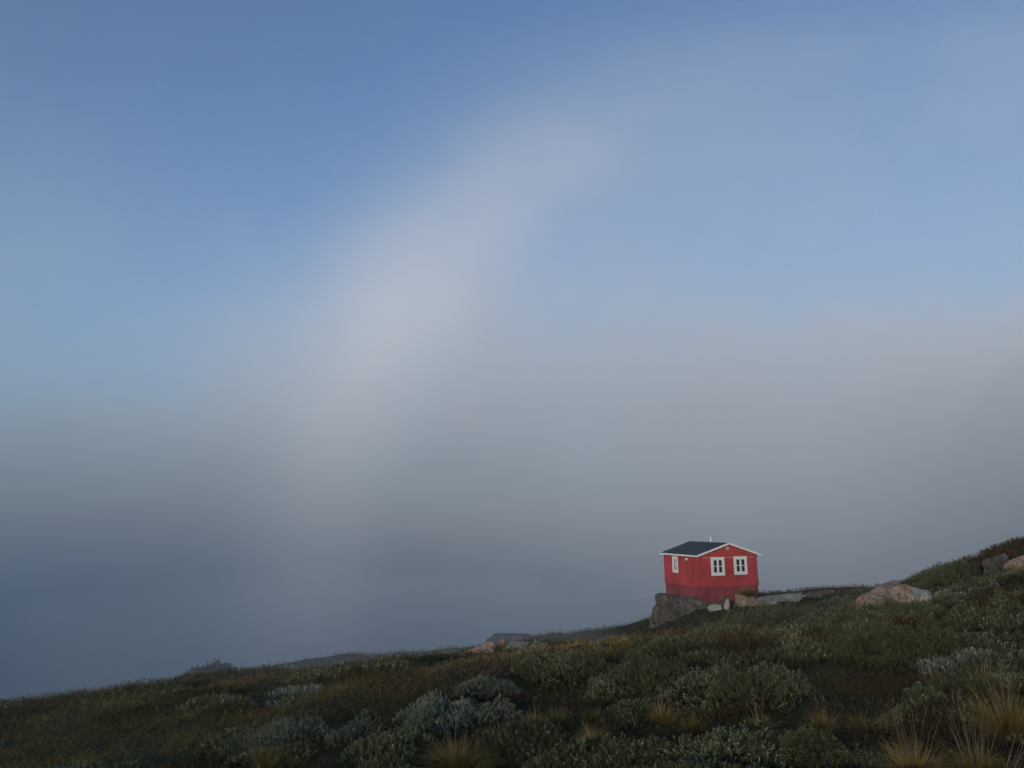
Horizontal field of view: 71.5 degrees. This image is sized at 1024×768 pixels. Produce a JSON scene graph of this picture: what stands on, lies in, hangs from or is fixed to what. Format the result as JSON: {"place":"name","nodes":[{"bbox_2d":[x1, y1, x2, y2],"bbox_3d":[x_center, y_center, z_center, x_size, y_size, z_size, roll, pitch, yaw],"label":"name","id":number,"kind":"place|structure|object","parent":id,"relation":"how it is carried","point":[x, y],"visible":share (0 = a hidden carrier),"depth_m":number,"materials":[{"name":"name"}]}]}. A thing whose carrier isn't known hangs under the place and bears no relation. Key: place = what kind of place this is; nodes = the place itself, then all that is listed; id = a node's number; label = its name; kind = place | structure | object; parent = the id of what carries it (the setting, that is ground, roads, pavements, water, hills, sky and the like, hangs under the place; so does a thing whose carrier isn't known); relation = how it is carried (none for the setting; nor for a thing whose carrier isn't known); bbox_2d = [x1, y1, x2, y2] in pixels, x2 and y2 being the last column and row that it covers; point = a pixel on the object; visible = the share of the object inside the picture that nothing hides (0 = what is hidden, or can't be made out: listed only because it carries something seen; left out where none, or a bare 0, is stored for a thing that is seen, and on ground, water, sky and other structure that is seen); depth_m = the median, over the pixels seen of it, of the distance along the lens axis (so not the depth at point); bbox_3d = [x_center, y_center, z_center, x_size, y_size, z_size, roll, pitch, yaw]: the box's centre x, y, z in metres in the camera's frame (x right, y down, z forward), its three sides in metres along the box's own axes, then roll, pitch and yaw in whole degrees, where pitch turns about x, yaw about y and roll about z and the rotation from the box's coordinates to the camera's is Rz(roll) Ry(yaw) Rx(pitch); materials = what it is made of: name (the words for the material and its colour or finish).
{"place":"outdoors","nodes":[
{"label":"outdoors","id":0,"kind":"place"},
{"bbox_2d":[0,548,877,703],"bbox_3d":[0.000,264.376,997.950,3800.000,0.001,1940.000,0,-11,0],"label":"water","id":1,"kind":"structure","parent":0,"point":[79,618],"depth_m":650.52,"materials":[{"name":"blue liquid"}]},
{"bbox_2d":[0,539,1023,767],"bbox_3d":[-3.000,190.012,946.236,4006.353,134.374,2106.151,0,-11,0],"label":"ground","id":2,"kind":"structure","parent":0,"point":[697,622],"depth_m":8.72,"materials":[{"name":"green plant"}]},
{"bbox_2d":[176,657,234,677],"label":"round bush","id":3,"kind":"object","parent":2,"relation":"on","point":[210,668],"visible":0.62,"depth_m":42.08,"materials":[{"name":"green plant"}]},
{"bbox_2d":[220,715,296,767],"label":"grass tussock","id":4,"kind":"object","parent":2,"relation":"on","point":[269,762],"depth_m":6.67,"materials":[{"name":"plant"}]},
{"bbox_2d":[221,710,335,764],"bbox_3d":[-2.469,3.736,7.637,1.240,0.474,1.035,0,-11,0],"label":"willow shrub","id":5,"kind":"object","parent":2,"relation":"on","point":[290,727],"visible":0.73,"depth_m":7.56,"materials":[{"name":"green plant"}]},
{"bbox_2d":[325,708,387,748],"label":"willow shrub","id":6,"kind":"object","parent":2,"relation":"on","point":[349,731],"visible":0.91,"depth_m":7.22,"materials":[{"name":"green plant"}]},
{"bbox_2d":[397,715,517,767],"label":"grass tussock","id":7,"kind":"object","parent":2,"relation":"on","point":[457,758],"depth_m":6.25,"materials":[{"name":"plant"}]},
{"bbox_2d":[392,688,524,740],"bbox_3d":[-0.607,3.610,7.763,1.536,0.439,1.098,0,-11,0],"label":"willow shrub","id":8,"kind":"object","parent":2,"relation":"on","point":[451,710],"visible":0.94,"depth_m":7.69,"materials":[{"name":"green plant"}]},
{"bbox_2d":[463,641,495,655],"bbox_3d":[-1.104,9.011,23.734,1.232,0.547,0.586,-16,-9,-9],"label":"rock","id":9,"kind":"object","parent":2,"relation":"on","point":[487,645],"visible":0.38,"depth_m":23.64,"materials":[{"name":"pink stone"}]},
{"bbox_2d":[453,674,526,700],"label":"willow shrub","id":10,"kind":"object","parent":2,"relation":"on","point":[486,683],"visible":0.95,"depth_m":8.91,"materials":[{"name":"green plant"}]},
{"bbox_2d":[497,638,508,646],"bbox_3d":[-0.249,9.816,26.791,0.661,0.507,0.367,1,-11,-6],"label":"rock","id":11,"kind":"object","parent":2,"relation":"on","point":[502,640],"visible":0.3,"depth_m":26.69,"materials":[{"name":"stone"}]},
{"bbox_2d":[485,633,529,644],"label":"rock slab","id":12,"kind":"object","parent":2,"relation":"on","point":[498,637],"visible":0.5,"depth_m":46.61,"materials":[{"name":"grey stone"}]},
{"bbox_2d":[0,547,1023,767],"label":"willow scrub","id":13,"kind":"object","parent":2,"relation":"on","point":[554,756],"visible":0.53,"depth_m":8.11,"materials":[{"name":"green plant"}]},
{"bbox_2d":[0,543,1023,767],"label":"dwarf heath","id":14,"kind":"object","parent":2,"relation":"on","point":[65,698],"visible":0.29,"depth_m":8.74,"materials":[{"name":"green plant"}]},
{"bbox_2d":[505,641,529,649],"bbox_3d":[0.204,9.053,24.449,0.885,0.431,0.460,4,-11,-5],"label":"rock","id":15,"kind":"object","parent":2,"relation":"on","point":[517,643],"visible":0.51,"depth_m":24.38,"materials":[{"name":"grey stone"}]},
{"bbox_2d":[519,683,548,730],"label":"grass tussock","id":16,"kind":"object","parent":2,"relation":"on","point":[535,716],"depth_m":7.52,"materials":[{"name":"plant"}]},
{"bbox_2d":[56,546,1023,767],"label":"dwarf birch scrub","id":17,"kind":"object","parent":2,"relation":"on","point":[764,642],"visible":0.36,"depth_m":11.95,"materials":[{"name":"green plant"}]},
{"bbox_2d":[541,700,582,730],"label":"grass tussock","id":18,"kind":"object","parent":2,"relation":"on","point":[562,720],"depth_m":7.41,"materials":[{"name":"plant"}]},
{"bbox_2d":[509,646,623,688],"bbox_3d":[0.827,3.988,10.084,1.746,0.416,1.393,0,-11,0],"label":"willow shrub","id":19,"kind":"object","parent":2,"relation":"on","point":[568,663],"visible":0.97,"depth_m":9.89,"materials":[{"name":"green plant"}]},
{"bbox_2d":[567,704,609,726],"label":"grass tussock","id":20,"kind":"object","parent":2,"relation":"on","point":[592,718],"depth_m":7.53,"materials":[{"name":"green plant"}]},
{"bbox_2d":[566,711,622,750],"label":"grass tussock","id":21,"kind":"object","parent":2,"relation":"on","point":[588,732],"depth_m":6.63,"materials":[{"name":"plant"}]},
{"bbox_2d":[210,539,1023,767],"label":"silvery scrub","id":22,"kind":"object","parent":2,"relation":"on","point":[961,654],"visible":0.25,"depth_m":13.29,"materials":[{"name":"green plant"}]},
{"bbox_2d":[566,732,667,767],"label":"willow shrub","id":23,"kind":"object","parent":2,"relation":"on","point":[622,746],"visible":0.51,"depth_m":5.72,"materials":[{"name":"green plant"}]},
{"bbox_2d":[617,637,629,643],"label":"grass tussock","id":24,"kind":"object","parent":2,"relation":"on","point":[623,639],"depth_m":16.77,"materials":[{"name":"plant"}]},
{"bbox_2d":[580,647,703,704],"bbox_3d":[1.529,3.489,8.546,1.463,0.632,1.230,0,-11,0],"label":"willow shrub","id":25,"kind":"object","parent":2,"relation":"on","point":[662,672],"visible":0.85,"depth_m":8.35,"materials":[{"name":"green plant"}]},
{"bbox_2d":[649,604,669,628],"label":"rock outcrop","id":26,"kind":"object","parent":2,"relation":"on","point":[659,615],"visible":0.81,"depth_m":43.33,"materials":[{"name":"grey stone"}]},
{"bbox_2d":[638,686,686,725],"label":"grass tussock","id":27,"kind":"object","parent":2,"relation":"on","point":[669,715],"depth_m":7.29,"materials":[{"name":"plant"}]},
{"bbox_2d":[655,593,690,621],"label":"rock outcrop","id":28,"kind":"object","parent":2,"relation":"on","point":[676,603],"visible":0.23,"depth_m":44.23,"materials":[{"name":"grey stone"}]},
{"bbox_2d":[673,713,715,734],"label":"grass tussock","id":29,"kind":"object","parent":2,"relation":"on","point":[698,727],"depth_m":6.67,"materials":[{"name":"green plant"}]},
{"bbox_2d":[686,595,711,613],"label":"rock outcrop","id":30,"kind":"object","parent":2,"relation":"on","point":[696,603],"visible":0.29,"depth_m":43.86,"materials":[{"name":"grey stone"}]},
{"bbox_2d":[659,536,760,603],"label":"red cabin","id":31,"kind":"object","parent":2,"relation":"on","point":[711,572],"visible":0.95,"depth_m":45.53,"materials":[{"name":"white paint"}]},
{"bbox_2d":[672,556,677,572],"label":"window","id":32,"kind":"structure","parent":31,"relation":"in","point":[674,558],"depth_m":47.02,"materials":[{"name":"white paint"}]},
{"bbox_2d":[710,557,724,575],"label":"window","id":33,"kind":"structure","parent":31,"relation":"in","point":[717,563],"depth_m":45.07,"materials":[{"name":"white paint"}]},
{"bbox_2d":[733,556,747,574],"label":"window","id":34,"kind":"structure","parent":31,"relation":"in","point":[740,562],"depth_m":45.66,"materials":[{"name":"white paint"}]},
{"bbox_2d":[708,604,721,611],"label":"boulder","id":35,"kind":"object","parent":2,"relation":"on","point":[713,607],"visible":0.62,"depth_m":43.27,"materials":[{"name":"grey stone"}]},
{"bbox_2d":[651,719,791,767],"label":"willow shrub","id":36,"kind":"object","parent":2,"relation":"on","point":[757,750],"visible":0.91,"depth_m":5.44,"materials":[{"name":"green plant"}]},
{"bbox_2d":[713,598,732,605],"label":"rock outcrop","id":37,"kind":"object","parent":2,"relation":"on","point":[720,602],"visible":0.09,"depth_m":44.46,"materials":[{"name":"grey stone"}]},
{"bbox_2d":[724,599,729,608],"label":"rock","id":38,"kind":"object","parent":2,"relation":"on","point":[727,604],"visible":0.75,"depth_m":43.56,"materials":[{"name":"grey stone"}]},
{"bbox_2d":[735,593,756,606],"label":"boulder","id":39,"kind":"object","parent":2,"relation":"on","point":[741,600],"visible":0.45,"depth_m":43.90,"materials":[{"name":"stone"}]},
{"bbox_2d":[730,585,762,596],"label":"grass tussock","id":40,"kind":"object","parent":39,"relation":"on","point":[745,592],"depth_m":44.09,"materials":[{"name":"green plant"}]},
{"bbox_2d":[698,660,801,712],"bbox_3d":[2.447,3.171,7.401,1.047,0.569,0.820,0,-11,0],"label":"willow shrub","id":41,"kind":"object","parent":2,"relation":"on","point":[751,686],"visible":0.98,"depth_m":7.32,"materials":[{"name":"green plant"}]},
{"bbox_2d":[714,596,814,626],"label":"willow shrub","id":42,"kind":"object","parent":2,"relation":"on","point":[765,613],"visible":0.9,"depth_m":38.54,"materials":[{"name":"green plant"}]},
{"bbox_2d":[740,694,789,735],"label":"grass tussock","id":43,"kind":"object","parent":2,"relation":"on","point":[761,721],"depth_m":6.53,"materials":[{"name":"plant"}]},
{"bbox_2d":[758,728,782,741],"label":"grass tussock","id":44,"kind":"object","parent":2,"relation":"on","point":[775,735],"depth_m":6.21,"materials":[{"name":"green plant"}]},
{"bbox_2d":[738,656,812,697],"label":"willow shrub","id":45,"kind":"object","parent":2,"relation":"on","point":[798,678],"visible":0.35,"depth_m":7.67,"materials":[{"name":"green plant"}]},
{"bbox_2d":[755,592,802,604],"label":"rock ledge","id":46,"kind":"object","parent":2,"relation":"on","point":[795,597],"visible":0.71,"depth_m":43.99,"materials":[{"name":"grey stone"}]},
{"bbox_2d":[805,589,834,597],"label":"rock ledge","id":47,"kind":"object","parent":2,"relation":"on","point":[818,594],"visible":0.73,"depth_m":44.90,"materials":[{"name":"grey stone"}]},
{"bbox_2d":[769,723,881,767],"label":"willow shrub","id":48,"kind":"object","parent":2,"relation":"on","point":[791,742],"visible":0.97,"depth_m":5.30,"materials":[{"name":"green plant"}]},
{"bbox_2d":[794,688,857,737],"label":"grass tussock","id":49,"kind":"object","parent":2,"relation":"on","point":[823,724],"depth_m":6.36,"materials":[{"name":"plant"}]},
{"bbox_2d":[843,708,876,734],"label":"grass tussock","id":50,"kind":"object","parent":2,"relation":"on","point":[862,726],"depth_m":6.41,"materials":[{"name":"green plant"}]},
{"bbox_2d":[800,596,947,629],"bbox_3d":[8.697,5.530,16.689,3.665,1.090,2.260,0,-11,0],"label":"willow shrub","id":51,"kind":"object","parent":2,"relation":"on","point":[870,610],"visible":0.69,"depth_m":16.75,"materials":[{"name":"green plant"}]},
{"bbox_2d":[855,580,913,618],"bbox_3d":[9.591,5.907,18.557,2.056,1.048,0.826,-12,-8,-14],"label":"granite boulder","id":52,"kind":"object","parent":2,"relation":"on","point":[897,590],"visible":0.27,"depth_m":18.49,"materials":[{"name":"grey stone"}]},
{"bbox_2d":[867,703,907,732],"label":"grass tussock","id":53,"kind":"object","parent":2,"relation":"on","point":[887,720],"depth_m":6.32,"materials":[{"name":"plant"}]},
{"bbox_2d":[819,611,1011,672],"bbox_3d":[5.404,3.614,9.961,2.428,0.850,2.092,0,-11,0],"label":"willow shrub","id":54,"kind":"object","parent":2,"relation":"on","point":[900,641],"visible":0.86,"depth_m":9.54,"materials":[{"name":"green plant"}]},
{"bbox_2d":[864,693,977,767],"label":"grass tussock","id":55,"kind":"object","parent":2,"relation":"on","point":[908,762],"depth_m":5.28,"materials":[{"name":"plant"}]},
{"bbox_2d":[911,587,931,602],"bbox_3d":[12.082,6.639,21.437,0.929,1.028,0.670,6,-9,13],"label":"granite boulder","id":56,"kind":"object","parent":2,"relation":"on","point":[925,595],"visible":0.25,"depth_m":21.19,"materials":[{"name":"grey stone"}]},
{"bbox_2d":[871,680,974,732],"bbox_3d":[3.603,2.866,6.345,0.924,0.445,0.718,0,-11,0],"label":"willow shrub","id":57,"kind":"object","parent":2,"relation":"on","point":[928,694],"visible":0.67,"depth_m":6.28,"materials":[{"name":"green plant"}]},
{"bbox_2d":[915,650,958,692],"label":"grass tussock","id":58,"kind":"object","parent":2,"relation":"on","point":[932,674],"depth_m":7.27,"materials":[{"name":"plant"}]},
{"bbox_2d":[909,559,981,591],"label":"skyline bush","id":59,"kind":"object","parent":2,"relation":"on","point":[936,574],"visible":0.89,"depth_m":31.82,"materials":[{"name":"green plant"}]},
{"bbox_2d":[933,689,1021,767],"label":"grass tussock","id":60,"kind":"object","parent":2,"relation":"on","point":[980,760],"depth_m":5.21,"materials":[{"name":"plant"}]},
{"bbox_2d":[934,642,1020,696],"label":"shrub","id":61,"kind":"object","parent":2,"relation":"on","point":[984,675],"depth_m":7.13,"materials":[{"name":"plant"}]},
{"bbox_2d":[933,584,1023,634],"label":"willow shrub","id":62,"kind":"object","parent":2,"relation":"on","point":[955,616],"visible":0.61,"depth_m":11.75,"materials":[{"name":"green plant"}]},
{"bbox_2d":[934,656,1023,755],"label":"grass tussock","id":63,"kind":"object","parent":2,"relation":"on","point":[1008,719],"depth_m":5.70,"materials":[{"name":"plant"}]},
{"bbox_2d":[945,535,1023,578],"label":"skyline bush","id":64,"kind":"object","parent":2,"relation":"on","point":[1017,543],"visible":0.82,"depth_m":31.97,"materials":[{"name":"green plant"}]},
{"bbox_2d":[960,669,1023,692],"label":"willow shrub","id":65,"kind":"object","parent":2,"relation":"on","point":[1014,679],"visible":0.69,"depth_m":7.05,"materials":[{"name":"green plant"}]},
{"bbox_2d":[982,553,1009,576],"bbox_3d":[20.706,7.835,30.207,1.265,1.149,0.619,-18,-7,-14],"label":"rock outcrop","id":66,"kind":"object","parent":2,"relation":"on","point":[996,563],"visible":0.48,"depth_m":30.05,"materials":[{"name":"grey stone"}]},
{"bbox_2d":[987,734,1023,767],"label":"grass tussock","id":67,"kind":"object","parent":2,"relation":"on","point":[1009,757],"depth_m":5.07,"materials":[{"name":"plant"}]},
{"bbox_2d":[1003,555,1023,570],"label":"rock outcrop","id":68,"kind":"object","parent":2,"relation":"on","point":[1018,561],"visible":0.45,"depth_m":28.68,"materials":[{"name":"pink stone"}]},
{"bbox_2d":[0,0,1023,547],"label":"sky","id":69,"kind":"structure","parent":0,"point":[274,273],"materials":[{"name":"blue"}]},
{"bbox_2d":[600,352,1023,604],"bbox_3d":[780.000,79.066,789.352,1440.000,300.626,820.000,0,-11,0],"label":"mountain","id":70,"kind":"structure","parent":0,"point":[966,498],"depth_m":669.24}
]}

